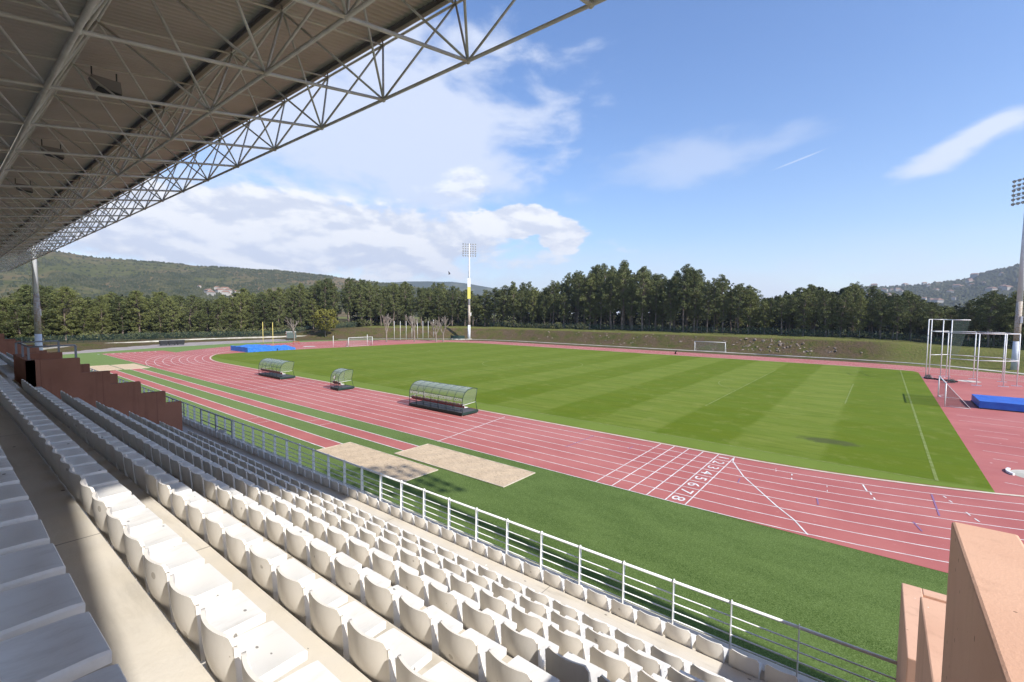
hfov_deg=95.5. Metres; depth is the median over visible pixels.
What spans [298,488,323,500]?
stadium seat
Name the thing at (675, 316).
pine tree
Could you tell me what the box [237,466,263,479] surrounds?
stadium seat
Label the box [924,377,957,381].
rolled net
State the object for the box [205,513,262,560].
stadium seat
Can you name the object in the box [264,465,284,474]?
stadium seat
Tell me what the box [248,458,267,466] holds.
stadium seat
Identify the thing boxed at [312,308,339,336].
broadleaf tree
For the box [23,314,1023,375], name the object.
ground
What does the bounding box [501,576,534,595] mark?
stadium seat
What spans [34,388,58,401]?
stadium seat
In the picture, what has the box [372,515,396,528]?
stadium seat
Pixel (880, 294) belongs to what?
pine tree
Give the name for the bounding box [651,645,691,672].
stadium seat
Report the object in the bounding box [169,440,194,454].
stadium seat
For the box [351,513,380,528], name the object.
stadium seat
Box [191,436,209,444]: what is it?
stadium seat
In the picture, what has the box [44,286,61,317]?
pine tree
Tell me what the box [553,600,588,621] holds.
stadium seat
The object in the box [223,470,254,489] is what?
stadium seat
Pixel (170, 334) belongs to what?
shrub
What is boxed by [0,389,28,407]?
stadium seat
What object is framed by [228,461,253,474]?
stadium seat
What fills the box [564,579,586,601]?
stadium seat
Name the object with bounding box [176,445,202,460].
stadium seat
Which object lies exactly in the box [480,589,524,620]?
stadium seat
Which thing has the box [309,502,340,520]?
stadium seat
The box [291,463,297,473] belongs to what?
stadium seat
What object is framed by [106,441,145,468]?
stadium seat
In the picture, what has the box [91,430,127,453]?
stadium seat
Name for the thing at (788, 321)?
pine tree
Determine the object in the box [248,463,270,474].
stadium seat
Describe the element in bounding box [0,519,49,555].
stadium seat
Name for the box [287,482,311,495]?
stadium seat
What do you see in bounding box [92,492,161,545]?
stadium seat
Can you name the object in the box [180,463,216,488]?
stadium seat
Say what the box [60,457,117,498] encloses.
stadium seat
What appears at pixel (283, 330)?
shrub
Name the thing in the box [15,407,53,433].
stadium seat
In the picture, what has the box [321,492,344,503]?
stadium seat
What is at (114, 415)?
stadium seat
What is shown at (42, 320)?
pine tree
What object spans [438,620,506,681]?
stadium seat
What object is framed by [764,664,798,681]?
stadium seat
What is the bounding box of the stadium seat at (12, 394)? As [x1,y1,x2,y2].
[6,393,21,395]
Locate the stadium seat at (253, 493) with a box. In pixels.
[247,483,280,504]
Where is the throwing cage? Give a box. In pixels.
[924,319,1021,386]
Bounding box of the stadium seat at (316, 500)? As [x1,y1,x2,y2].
[310,493,336,507]
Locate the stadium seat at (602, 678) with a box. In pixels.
[597,675,624,681]
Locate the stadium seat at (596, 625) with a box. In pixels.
[582,613,619,637]
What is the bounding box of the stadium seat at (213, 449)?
[210,445,228,453]
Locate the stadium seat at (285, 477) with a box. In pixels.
[281,473,302,483]
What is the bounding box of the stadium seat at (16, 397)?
[0,395,24,403]
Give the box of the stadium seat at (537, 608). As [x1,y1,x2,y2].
[520,595,559,620]
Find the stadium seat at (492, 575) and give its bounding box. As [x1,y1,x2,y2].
[478,565,509,583]
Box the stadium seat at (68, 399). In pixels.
[67,394,87,406]
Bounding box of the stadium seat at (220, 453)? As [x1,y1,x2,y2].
[217,449,236,457]
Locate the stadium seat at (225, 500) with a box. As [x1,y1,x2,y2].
[217,485,257,515]
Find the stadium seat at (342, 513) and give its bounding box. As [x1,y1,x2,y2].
[336,506,364,520]
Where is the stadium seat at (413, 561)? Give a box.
[400,549,438,575]
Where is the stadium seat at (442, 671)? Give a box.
[395,654,473,681]
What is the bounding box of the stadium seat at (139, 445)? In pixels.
[136,436,166,456]
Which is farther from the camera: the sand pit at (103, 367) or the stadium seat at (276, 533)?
the sand pit at (103, 367)
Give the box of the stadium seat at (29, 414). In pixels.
[8,400,44,422]
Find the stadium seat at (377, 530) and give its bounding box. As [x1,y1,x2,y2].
[366,521,396,536]
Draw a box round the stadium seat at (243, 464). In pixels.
[239,459,261,469]
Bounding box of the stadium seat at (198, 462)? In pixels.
[193,454,221,470]
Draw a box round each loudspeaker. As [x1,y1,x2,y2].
[14,178,32,192]
[40,139,64,159]
[88,66,121,95]
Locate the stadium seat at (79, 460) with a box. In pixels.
[45,441,96,476]
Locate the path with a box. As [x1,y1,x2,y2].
[338,338,1023,373]
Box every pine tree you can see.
[0,298,22,338]
[0,299,28,338]
[0,304,33,341]
[0,311,12,337]
[4,284,33,335]
[9,284,43,338]
[14,290,42,334]
[19,290,60,339]
[30,294,63,335]
[39,285,67,338]
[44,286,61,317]
[46,286,85,339]
[51,295,79,335]
[53,288,99,336]
[69,297,107,330]
[73,303,95,337]
[85,295,113,331]
[85,303,117,334]
[101,300,133,333]
[103,291,123,330]
[106,295,139,336]
[117,290,164,331]
[121,297,148,332]
[125,298,147,327]
[136,304,155,330]
[147,291,168,333]
[147,298,170,334]
[149,307,171,337]
[151,291,177,331]
[159,296,185,337]
[165,302,186,334]
[174,295,189,328]
[175,294,204,330]
[187,297,207,331]
[190,311,209,333]
[192,298,215,331]
[201,300,217,334]
[205,297,230,330]
[207,298,228,335]
[212,296,232,329]
[218,306,238,328]
[222,297,243,328]
[229,292,253,335]
[233,288,259,328]
[244,299,263,334]
[250,292,275,329]
[252,293,274,328]
[261,291,287,327]
[264,288,274,327]
[267,296,290,332]
[270,287,292,326]
[276,289,306,324]
[279,291,293,323]
[283,284,295,303]
[289,284,311,325]
[290,292,309,330]
[300,298,320,328]
[306,283,326,321]
[311,280,324,308]
[317,276,332,320]
[317,278,342,322]
[324,283,343,322]
[330,290,343,322]
[338,277,358,322]
[338,287,353,322]
[342,278,357,321]
[345,285,361,320]
[349,283,371,325]
[353,279,369,318]
[361,285,378,325]
[365,280,378,320]
[367,288,377,322]
[373,281,380,322]
[374,287,394,324]
[374,295,388,325]
[375,286,391,321]
[384,282,401,325]
[384,284,394,324]
[392,287,402,324]
[396,281,414,325]
[401,283,415,324]
[402,296,417,325]
[413,287,429,323]
[414,287,428,325]
[420,287,438,325]
[424,299,440,322]
[429,282,439,319]
[429,290,445,322]
[436,282,447,319]
[437,289,446,325]
[446,286,458,324]
[455,287,460,320]
[457,297,470,325]
[459,289,472,325]
[465,294,481,325]
[474,297,480,325]
[476,289,492,326]
[481,301,492,325]
[485,287,503,326]
[493,285,513,320]
[496,298,510,321]
[504,281,521,327]
[516,290,527,326]
[518,282,529,322]
[523,281,536,323]
[524,288,542,323]
[524,290,539,322]
[530,291,545,322]
[536,292,542,324]
[536,294,550,322]
[538,287,548,326]
[544,280,559,324]
[545,283,559,327]
[554,282,561,321]
[556,281,566,324]
[556,293,571,328]
[560,287,572,327]
[561,272,572,324]
[563,274,580,324]
[568,270,582,322]
[570,270,584,315]
[570,275,585,324]
[574,277,594,323]
[577,273,600,328]
[586,265,605,324]
[587,264,602,325]
[592,277,610,329]
[597,263,616,328]
[601,275,621,329]
[603,272,616,329]
[604,266,624,328]
[611,260,636,329]
[615,273,628,328]
[617,263,628,319]
[620,277,636,326]
[623,285,641,329]
[628,266,657,330]
[635,266,653,302]
[635,275,658,328]
[649,281,664,330]
[651,273,664,326]
[651,274,675,330]
[658,279,681,331]
[665,275,680,330]
[669,283,680,328]
[670,264,701,332]
[681,266,692,331]
[684,269,706,331]
[690,269,709,330]
[693,276,706,331]
[697,295,721,332]
[704,280,711,325]
[705,278,725,331]
[712,274,733,332]
[712,286,722,329]
[721,289,740,331]
[726,287,743,326]
[727,283,754,333]
[737,290,761,333]
[739,287,763,331]
[740,285,758,330]
[754,301,778,333]
[755,298,775,328]
[762,298,777,331]
[770,295,793,335]
[771,294,799,332]
[776,287,804,333]
[782,294,800,333]
[789,288,820,335]
[796,284,826,332]
[802,290,824,332]
[813,290,838,336]
[817,297,845,335]
[821,292,842,332]
[827,288,860,336]
[836,295,847,324]
[838,283,865,335]
[841,281,870,335]
[848,294,877,337]
[854,298,884,336]
[863,285,889,335]
[867,290,890,334]
[869,298,893,338]
[882,292,907,338]
[885,297,910,339]
[900,290,929,334]
[900,294,927,339]
[915,304,944,342]
[921,301,949,340]
[929,306,950,342]
[939,306,960,342]
[952,315,973,345]
[953,300,985,344]
[966,296,987,343]
[969,315,991,338]
[972,290,1012,347]
[976,294,1012,346]
[985,302,1014,342]
[994,290,1023,342]
[1002,297,1023,347]
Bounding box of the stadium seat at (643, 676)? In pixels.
[637,669,670,681]
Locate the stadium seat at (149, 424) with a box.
[147,420,165,428]
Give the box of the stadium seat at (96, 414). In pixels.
[94,411,119,426]
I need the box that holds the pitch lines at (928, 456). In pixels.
[219,342,938,480]
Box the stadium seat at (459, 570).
[443,558,477,581]
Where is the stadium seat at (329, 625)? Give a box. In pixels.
[308,590,385,660]
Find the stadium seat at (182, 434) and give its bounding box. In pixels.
[179,431,197,438]
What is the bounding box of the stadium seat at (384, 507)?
[379,500,390,514]
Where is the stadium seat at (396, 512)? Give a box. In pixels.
[390,505,401,519]
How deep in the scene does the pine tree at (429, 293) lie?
190.08 m
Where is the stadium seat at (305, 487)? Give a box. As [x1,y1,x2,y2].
[300,482,321,492]
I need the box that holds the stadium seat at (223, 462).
[219,457,243,468]
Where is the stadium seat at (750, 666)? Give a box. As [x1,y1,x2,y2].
[729,648,762,679]
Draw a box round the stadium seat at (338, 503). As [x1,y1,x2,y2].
[333,497,357,509]
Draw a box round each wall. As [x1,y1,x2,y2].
[0,333,38,354]
[5,339,46,352]
[13,352,154,392]
[14,354,35,385]
[25,357,182,430]
[43,336,297,349]
[896,583,946,681]
[915,522,1023,681]
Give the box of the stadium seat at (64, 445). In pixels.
[33,427,79,458]
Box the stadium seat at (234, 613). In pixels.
[169,574,265,661]
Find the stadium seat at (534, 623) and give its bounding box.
[511,605,558,639]
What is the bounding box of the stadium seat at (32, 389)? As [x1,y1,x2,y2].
[31,386,54,400]
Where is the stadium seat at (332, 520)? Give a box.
[325,510,357,528]
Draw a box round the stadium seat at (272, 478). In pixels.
[266,472,289,483]
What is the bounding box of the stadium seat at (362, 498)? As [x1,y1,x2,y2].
[358,491,368,504]
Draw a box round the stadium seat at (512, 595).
[492,581,529,605]
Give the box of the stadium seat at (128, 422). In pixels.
[126,417,146,428]
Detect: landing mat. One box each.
[231,344,276,351]
[274,345,295,349]
[971,394,1023,412]
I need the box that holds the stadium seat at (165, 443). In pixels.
[161,436,186,450]
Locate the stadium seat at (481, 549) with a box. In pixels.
[472,539,487,557]
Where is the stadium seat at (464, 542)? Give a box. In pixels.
[456,533,471,550]
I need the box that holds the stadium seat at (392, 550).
[378,538,415,561]
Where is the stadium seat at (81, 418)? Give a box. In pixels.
[59,407,88,425]
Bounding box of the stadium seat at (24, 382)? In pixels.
[23,381,44,392]
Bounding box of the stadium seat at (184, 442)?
[181,438,202,448]
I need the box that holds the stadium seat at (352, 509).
[345,503,369,515]
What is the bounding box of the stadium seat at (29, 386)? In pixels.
[28,384,51,396]
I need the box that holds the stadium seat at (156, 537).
[106,507,181,566]
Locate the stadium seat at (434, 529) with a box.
[428,521,441,537]
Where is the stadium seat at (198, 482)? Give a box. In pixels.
[191,470,228,496]
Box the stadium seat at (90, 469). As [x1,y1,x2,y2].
[52,449,106,486]
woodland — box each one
[0,250,445,320]
[0,270,1023,341]
[835,263,1023,317]
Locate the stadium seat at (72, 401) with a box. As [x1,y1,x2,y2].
[70,396,91,409]
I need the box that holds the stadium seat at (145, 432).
[142,426,165,438]
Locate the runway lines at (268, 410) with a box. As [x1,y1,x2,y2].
[112,368,416,449]
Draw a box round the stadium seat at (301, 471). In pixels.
[298,466,312,476]
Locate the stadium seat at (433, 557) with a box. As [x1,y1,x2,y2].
[421,547,454,568]
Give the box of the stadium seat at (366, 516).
[359,509,381,521]
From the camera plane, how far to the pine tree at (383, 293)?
194.60 m
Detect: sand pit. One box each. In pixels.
[90,365,120,370]
[111,364,149,369]
[317,442,437,481]
[394,444,534,487]
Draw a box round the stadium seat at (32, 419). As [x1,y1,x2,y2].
[11,403,48,427]
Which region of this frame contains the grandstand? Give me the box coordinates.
[0,0,817,681]
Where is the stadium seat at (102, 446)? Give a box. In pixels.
[98,436,136,460]
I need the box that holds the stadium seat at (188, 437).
[185,433,203,441]
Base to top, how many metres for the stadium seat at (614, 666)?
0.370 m
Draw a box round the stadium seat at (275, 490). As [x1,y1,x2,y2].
[269,482,298,499]
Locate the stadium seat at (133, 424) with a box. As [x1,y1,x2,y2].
[131,420,152,431]
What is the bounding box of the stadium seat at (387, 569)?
[372,551,418,586]
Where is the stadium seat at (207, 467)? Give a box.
[203,459,231,475]
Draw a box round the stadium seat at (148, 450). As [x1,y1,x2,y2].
[143,441,174,461]
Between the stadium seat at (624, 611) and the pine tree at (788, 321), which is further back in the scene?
the pine tree at (788, 321)
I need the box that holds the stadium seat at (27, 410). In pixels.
[5,396,40,418]
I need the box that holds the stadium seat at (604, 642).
[585,627,628,656]
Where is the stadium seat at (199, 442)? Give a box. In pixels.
[197,439,215,447]
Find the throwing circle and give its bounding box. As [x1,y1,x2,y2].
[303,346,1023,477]
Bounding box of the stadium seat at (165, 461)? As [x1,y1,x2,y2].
[160,451,193,474]
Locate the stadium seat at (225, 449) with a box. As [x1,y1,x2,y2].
[221,445,237,452]
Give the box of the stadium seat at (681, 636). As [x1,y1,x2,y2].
[665,622,696,648]
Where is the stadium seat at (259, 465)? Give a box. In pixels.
[256,461,275,470]
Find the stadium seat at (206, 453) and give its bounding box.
[202,448,226,459]
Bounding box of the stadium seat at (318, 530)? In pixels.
[308,516,347,543]
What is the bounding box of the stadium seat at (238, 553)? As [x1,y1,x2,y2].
[225,528,286,579]
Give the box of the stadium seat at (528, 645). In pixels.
[501,621,558,670]
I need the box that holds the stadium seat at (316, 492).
[311,487,333,498]
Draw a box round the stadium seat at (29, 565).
[0,543,65,591]
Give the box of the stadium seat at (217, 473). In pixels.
[212,464,242,482]
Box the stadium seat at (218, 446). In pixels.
[215,442,230,449]
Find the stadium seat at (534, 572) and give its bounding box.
[524,562,543,582]
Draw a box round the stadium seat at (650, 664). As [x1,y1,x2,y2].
[624,645,670,678]
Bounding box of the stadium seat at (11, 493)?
[0,483,28,504]
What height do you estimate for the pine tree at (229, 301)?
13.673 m
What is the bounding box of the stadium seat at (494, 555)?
[488,546,505,565]
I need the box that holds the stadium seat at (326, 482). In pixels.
[321,476,338,487]
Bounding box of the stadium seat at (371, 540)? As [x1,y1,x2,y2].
[359,528,394,549]
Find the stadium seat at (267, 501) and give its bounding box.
[260,490,295,514]
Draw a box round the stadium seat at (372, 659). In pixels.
[347,619,431,681]
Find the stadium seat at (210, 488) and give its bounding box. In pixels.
[204,477,242,505]
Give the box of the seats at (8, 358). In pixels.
[0,352,297,470]
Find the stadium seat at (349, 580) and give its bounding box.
[334,557,390,604]
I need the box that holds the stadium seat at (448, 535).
[441,526,455,543]
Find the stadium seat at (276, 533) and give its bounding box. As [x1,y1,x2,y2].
[266,515,312,551]
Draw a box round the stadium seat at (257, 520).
[248,504,292,539]
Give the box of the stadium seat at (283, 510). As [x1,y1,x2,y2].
[275,498,311,522]
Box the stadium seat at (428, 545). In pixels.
[420,538,448,553]
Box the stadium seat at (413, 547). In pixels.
[401,538,433,556]
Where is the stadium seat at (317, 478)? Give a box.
[313,472,329,483]
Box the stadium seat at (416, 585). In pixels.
[399,566,447,606]
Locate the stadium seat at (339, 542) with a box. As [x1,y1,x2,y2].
[327,527,368,555]
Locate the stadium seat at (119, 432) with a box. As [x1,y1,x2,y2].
[116,424,143,441]
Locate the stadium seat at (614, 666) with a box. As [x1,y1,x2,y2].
[590,645,642,681]
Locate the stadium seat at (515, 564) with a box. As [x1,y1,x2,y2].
[505,553,523,573]
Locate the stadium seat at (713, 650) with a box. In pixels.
[696,634,728,663]
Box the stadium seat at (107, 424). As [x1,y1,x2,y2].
[105,417,130,433]
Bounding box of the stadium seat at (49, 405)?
[47,398,73,414]
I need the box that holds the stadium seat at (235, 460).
[231,456,252,465]
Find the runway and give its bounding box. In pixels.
[110,369,417,449]
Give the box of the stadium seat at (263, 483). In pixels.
[258,476,285,491]
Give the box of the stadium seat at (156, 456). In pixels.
[152,446,183,467]
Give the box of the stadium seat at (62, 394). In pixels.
[60,391,80,402]
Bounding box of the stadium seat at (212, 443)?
[209,440,224,446]
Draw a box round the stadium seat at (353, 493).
[348,487,357,500]
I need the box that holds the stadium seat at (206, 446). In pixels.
[203,442,222,450]
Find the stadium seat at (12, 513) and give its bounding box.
[0,500,37,526]
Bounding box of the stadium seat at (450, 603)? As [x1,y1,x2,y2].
[428,582,479,623]
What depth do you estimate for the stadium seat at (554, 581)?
9.38 m
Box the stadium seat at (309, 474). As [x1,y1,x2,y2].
[305,469,321,480]
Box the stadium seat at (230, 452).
[228,449,245,456]
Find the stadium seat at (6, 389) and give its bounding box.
[2,388,15,390]
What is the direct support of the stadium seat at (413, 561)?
attached to the grandstand
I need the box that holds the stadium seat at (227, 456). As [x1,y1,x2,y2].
[224,452,244,461]
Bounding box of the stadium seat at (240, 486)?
[235,476,266,496]
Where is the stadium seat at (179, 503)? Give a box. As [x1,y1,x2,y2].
[172,489,222,528]
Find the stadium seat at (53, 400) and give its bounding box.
[37,391,62,405]
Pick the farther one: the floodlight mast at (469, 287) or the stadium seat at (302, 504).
the floodlight mast at (469, 287)
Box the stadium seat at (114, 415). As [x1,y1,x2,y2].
[112,410,131,419]
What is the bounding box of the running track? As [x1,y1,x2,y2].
[104,340,1023,572]
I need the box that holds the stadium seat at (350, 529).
[341,519,375,539]
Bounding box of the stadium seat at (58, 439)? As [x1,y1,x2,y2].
[28,422,72,451]
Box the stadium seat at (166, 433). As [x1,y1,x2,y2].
[163,428,183,437]
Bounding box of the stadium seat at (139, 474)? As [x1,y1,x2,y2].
[133,461,178,493]
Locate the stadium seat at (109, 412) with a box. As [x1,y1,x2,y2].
[108,407,127,417]
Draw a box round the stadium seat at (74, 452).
[39,434,87,467]
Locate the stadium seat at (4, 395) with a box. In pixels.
[2,393,35,413]
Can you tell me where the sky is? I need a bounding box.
[30,0,1023,313]
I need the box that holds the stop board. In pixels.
[1005,467,1014,474]
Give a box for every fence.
[21,322,355,342]
[502,321,990,347]
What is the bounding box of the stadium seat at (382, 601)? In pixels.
[364,575,423,627]
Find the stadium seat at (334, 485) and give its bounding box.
[330,479,347,491]
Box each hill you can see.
[0,252,417,316]
[394,281,529,313]
[864,269,1018,309]
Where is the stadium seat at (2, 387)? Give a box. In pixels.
[0,386,13,388]
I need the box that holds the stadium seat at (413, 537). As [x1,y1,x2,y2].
[402,530,429,544]
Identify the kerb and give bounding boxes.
[210,341,1023,496]
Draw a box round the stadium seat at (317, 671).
[241,651,340,681]
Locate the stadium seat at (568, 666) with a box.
[545,646,606,681]
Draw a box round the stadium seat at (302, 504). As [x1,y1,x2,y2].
[295,495,325,511]
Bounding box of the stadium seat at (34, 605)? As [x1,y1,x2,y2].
[0,573,84,641]
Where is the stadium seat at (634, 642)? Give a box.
[615,628,652,654]
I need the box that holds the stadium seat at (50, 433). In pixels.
[23,416,65,444]
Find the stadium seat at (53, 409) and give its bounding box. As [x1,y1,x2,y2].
[51,401,78,417]
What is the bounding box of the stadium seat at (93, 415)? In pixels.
[90,408,113,422]
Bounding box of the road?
[62,339,293,353]
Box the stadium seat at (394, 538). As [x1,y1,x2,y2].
[384,529,414,546]
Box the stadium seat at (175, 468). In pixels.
[170,457,204,480]
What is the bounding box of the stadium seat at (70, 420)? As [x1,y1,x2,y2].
[68,413,99,432]
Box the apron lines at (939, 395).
[308,344,1023,485]
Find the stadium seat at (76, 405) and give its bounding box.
[74,399,95,411]
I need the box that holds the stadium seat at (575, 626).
[551,610,592,637]
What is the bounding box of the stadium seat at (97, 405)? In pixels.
[96,401,114,409]
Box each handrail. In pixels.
[15,340,59,353]
[16,342,27,356]
[27,344,76,359]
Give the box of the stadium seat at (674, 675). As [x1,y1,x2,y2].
[667,666,704,681]
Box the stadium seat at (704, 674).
[690,663,732,681]
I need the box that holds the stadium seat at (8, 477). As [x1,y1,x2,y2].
[0,470,19,485]
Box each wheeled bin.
[159,340,167,345]
[168,340,176,344]
[176,340,184,344]
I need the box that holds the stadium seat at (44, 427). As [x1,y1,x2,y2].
[19,412,59,437]
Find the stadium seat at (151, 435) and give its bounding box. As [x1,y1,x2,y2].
[148,429,172,442]
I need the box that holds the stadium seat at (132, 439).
[128,432,158,451]
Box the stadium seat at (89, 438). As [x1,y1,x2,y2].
[85,426,119,448]
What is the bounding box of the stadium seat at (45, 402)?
[43,395,69,411]
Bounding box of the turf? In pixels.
[63,339,947,681]
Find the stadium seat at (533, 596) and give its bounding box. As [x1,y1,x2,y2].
[526,587,559,607]
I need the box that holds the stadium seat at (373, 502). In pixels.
[368,496,378,509]
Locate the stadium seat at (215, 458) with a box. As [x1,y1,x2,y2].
[210,452,234,463]
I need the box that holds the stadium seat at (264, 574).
[249,545,314,601]
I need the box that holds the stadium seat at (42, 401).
[40,393,65,407]
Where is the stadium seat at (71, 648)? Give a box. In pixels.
[0,612,111,681]
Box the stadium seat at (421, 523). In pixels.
[414,515,427,531]
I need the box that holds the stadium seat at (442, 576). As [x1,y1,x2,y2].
[424,561,464,592]
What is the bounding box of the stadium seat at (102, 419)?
[99,414,124,430]
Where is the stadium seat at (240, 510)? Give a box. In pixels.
[232,494,274,526]
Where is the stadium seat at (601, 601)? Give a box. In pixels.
[587,588,611,611]
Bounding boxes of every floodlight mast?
[30,246,42,349]
[462,243,475,338]
[1010,178,1023,369]
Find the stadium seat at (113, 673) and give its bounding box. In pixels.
[72,664,127,681]
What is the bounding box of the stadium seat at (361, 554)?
[348,538,392,569]
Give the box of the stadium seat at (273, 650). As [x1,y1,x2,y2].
[200,608,307,681]
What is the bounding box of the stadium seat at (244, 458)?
[241,455,258,462]
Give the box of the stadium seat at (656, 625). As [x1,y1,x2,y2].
[637,610,666,635]
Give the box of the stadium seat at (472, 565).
[457,555,487,572]
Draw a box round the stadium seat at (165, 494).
[158,479,206,515]
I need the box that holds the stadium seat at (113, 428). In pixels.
[110,421,136,437]
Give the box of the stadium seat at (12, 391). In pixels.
[3,390,19,393]
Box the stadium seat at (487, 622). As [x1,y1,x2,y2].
[462,600,516,644]
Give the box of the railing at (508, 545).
[22,343,896,681]
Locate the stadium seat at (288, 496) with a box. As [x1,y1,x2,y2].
[282,488,311,505]
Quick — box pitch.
[212,342,994,492]
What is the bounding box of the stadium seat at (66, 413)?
[63,410,93,429]
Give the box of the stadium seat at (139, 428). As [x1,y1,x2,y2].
[136,423,159,434]
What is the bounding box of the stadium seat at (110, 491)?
[69,467,130,511]
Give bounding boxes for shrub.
[26,334,48,340]
[45,334,55,340]
[58,335,76,340]
[75,332,97,339]
[87,329,118,339]
[111,333,129,339]
[125,331,138,338]
[135,330,160,338]
[145,331,163,337]
[165,332,177,337]
[173,328,193,337]
[187,332,201,336]
[196,331,209,336]
[209,326,233,336]
[225,327,239,335]
[233,328,251,335]
[244,328,257,335]
[257,329,269,334]
[259,327,276,334]
[273,326,289,332]
[295,326,305,330]
[340,321,352,326]
[349,321,360,326]
[356,318,373,325]
[494,319,507,326]
[501,318,518,326]
[514,322,524,327]
[540,323,551,327]
[550,322,562,328]
[575,322,586,329]
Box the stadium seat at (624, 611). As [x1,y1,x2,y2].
[611,599,637,623]
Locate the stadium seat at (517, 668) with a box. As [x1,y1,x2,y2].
[485,649,559,681]
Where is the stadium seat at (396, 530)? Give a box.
[387,522,411,535]
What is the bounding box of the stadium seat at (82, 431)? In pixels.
[79,421,112,443]
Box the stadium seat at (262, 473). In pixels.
[257,468,279,478]
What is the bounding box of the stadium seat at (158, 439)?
[154,433,179,445]
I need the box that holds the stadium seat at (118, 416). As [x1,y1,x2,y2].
[116,412,137,422]
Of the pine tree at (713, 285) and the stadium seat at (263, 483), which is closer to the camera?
the stadium seat at (263, 483)
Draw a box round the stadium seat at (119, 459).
[114,447,154,476]
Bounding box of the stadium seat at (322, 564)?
[309,541,361,585]
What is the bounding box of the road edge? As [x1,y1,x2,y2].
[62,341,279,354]
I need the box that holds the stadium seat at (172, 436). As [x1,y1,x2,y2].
[169,431,189,440]
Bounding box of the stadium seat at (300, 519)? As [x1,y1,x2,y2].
[291,507,328,531]
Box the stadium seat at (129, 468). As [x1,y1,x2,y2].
[124,454,165,484]
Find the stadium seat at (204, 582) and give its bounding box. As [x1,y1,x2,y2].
[144,547,231,622]
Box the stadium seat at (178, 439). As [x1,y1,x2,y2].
[175,434,196,444]
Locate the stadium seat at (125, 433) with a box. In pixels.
[122,428,150,446]
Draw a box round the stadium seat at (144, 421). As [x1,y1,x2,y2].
[142,418,160,426]
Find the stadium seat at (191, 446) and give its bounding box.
[188,441,210,452]
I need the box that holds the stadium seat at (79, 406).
[77,401,99,414]
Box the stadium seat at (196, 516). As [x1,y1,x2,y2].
[187,500,241,543]
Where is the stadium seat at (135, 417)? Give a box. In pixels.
[133,413,151,421]
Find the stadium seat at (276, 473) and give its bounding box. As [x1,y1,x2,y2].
[272,469,293,479]
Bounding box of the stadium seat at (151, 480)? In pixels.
[145,469,191,504]
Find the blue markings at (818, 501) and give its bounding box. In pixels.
[566,436,939,530]
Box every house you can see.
[207,291,215,295]
[215,288,223,292]
[931,298,943,302]
[970,273,978,277]
[985,287,997,291]
[1002,285,1012,290]
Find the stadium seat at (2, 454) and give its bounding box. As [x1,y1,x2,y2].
[0,448,6,458]
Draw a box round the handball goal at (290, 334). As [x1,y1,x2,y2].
[286,332,296,337]
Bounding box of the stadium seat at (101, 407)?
[99,403,118,411]
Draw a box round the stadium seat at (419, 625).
[399,596,462,653]
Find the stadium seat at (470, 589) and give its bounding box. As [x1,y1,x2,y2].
[450,574,492,609]
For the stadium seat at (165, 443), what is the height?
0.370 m
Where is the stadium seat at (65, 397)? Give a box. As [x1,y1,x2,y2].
[64,392,84,404]
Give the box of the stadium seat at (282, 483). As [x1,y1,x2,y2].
[276,477,300,489]
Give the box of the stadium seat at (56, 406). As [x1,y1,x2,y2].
[54,404,83,421]
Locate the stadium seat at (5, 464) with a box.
[0,458,12,470]
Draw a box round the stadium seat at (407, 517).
[402,510,414,525]
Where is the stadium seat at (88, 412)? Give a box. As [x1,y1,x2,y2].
[85,406,108,419]
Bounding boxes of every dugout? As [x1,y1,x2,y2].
[259,358,295,379]
[330,368,354,390]
[409,380,477,416]
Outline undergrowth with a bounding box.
[5,321,1023,346]
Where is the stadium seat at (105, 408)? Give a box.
[103,405,122,414]
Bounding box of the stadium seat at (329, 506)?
[323,500,350,513]
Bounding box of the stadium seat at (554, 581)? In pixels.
[543,570,564,591]
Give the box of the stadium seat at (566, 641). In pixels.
[548,624,597,661]
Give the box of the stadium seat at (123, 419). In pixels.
[121,415,142,425]
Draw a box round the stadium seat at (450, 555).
[437,546,467,563]
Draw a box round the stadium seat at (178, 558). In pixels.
[124,525,204,592]
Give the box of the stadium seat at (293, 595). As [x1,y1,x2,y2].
[276,566,347,628]
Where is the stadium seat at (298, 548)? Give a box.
[286,527,335,567]
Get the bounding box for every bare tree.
[283,317,298,340]
[382,315,392,341]
[406,314,417,341]
[429,321,440,341]
[434,316,452,341]
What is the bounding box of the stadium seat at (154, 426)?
[152,423,171,431]
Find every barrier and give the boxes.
[166,396,184,417]
[200,409,232,442]
[451,335,471,339]
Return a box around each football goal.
[345,337,372,346]
[694,341,725,351]
[937,376,970,408]
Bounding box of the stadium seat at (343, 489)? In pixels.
[339,483,348,496]
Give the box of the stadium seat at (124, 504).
[80,479,144,527]
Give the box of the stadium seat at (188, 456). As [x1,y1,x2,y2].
[184,449,212,466]
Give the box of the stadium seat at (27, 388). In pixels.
[26,383,48,396]
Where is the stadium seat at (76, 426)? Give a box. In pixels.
[73,417,105,438]
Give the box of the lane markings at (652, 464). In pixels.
[111,340,1023,562]
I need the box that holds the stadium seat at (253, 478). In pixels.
[247,471,274,485]
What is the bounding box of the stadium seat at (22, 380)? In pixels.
[21,379,43,391]
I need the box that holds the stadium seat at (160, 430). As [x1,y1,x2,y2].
[157,426,177,434]
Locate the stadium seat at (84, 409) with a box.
[81,403,104,417]
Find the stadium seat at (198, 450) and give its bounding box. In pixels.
[195,445,217,455]
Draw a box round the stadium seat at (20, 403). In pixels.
[0,390,31,409]
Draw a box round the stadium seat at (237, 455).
[234,451,252,459]
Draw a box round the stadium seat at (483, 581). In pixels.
[466,569,502,591]
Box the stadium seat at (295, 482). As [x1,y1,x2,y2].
[291,477,312,488]

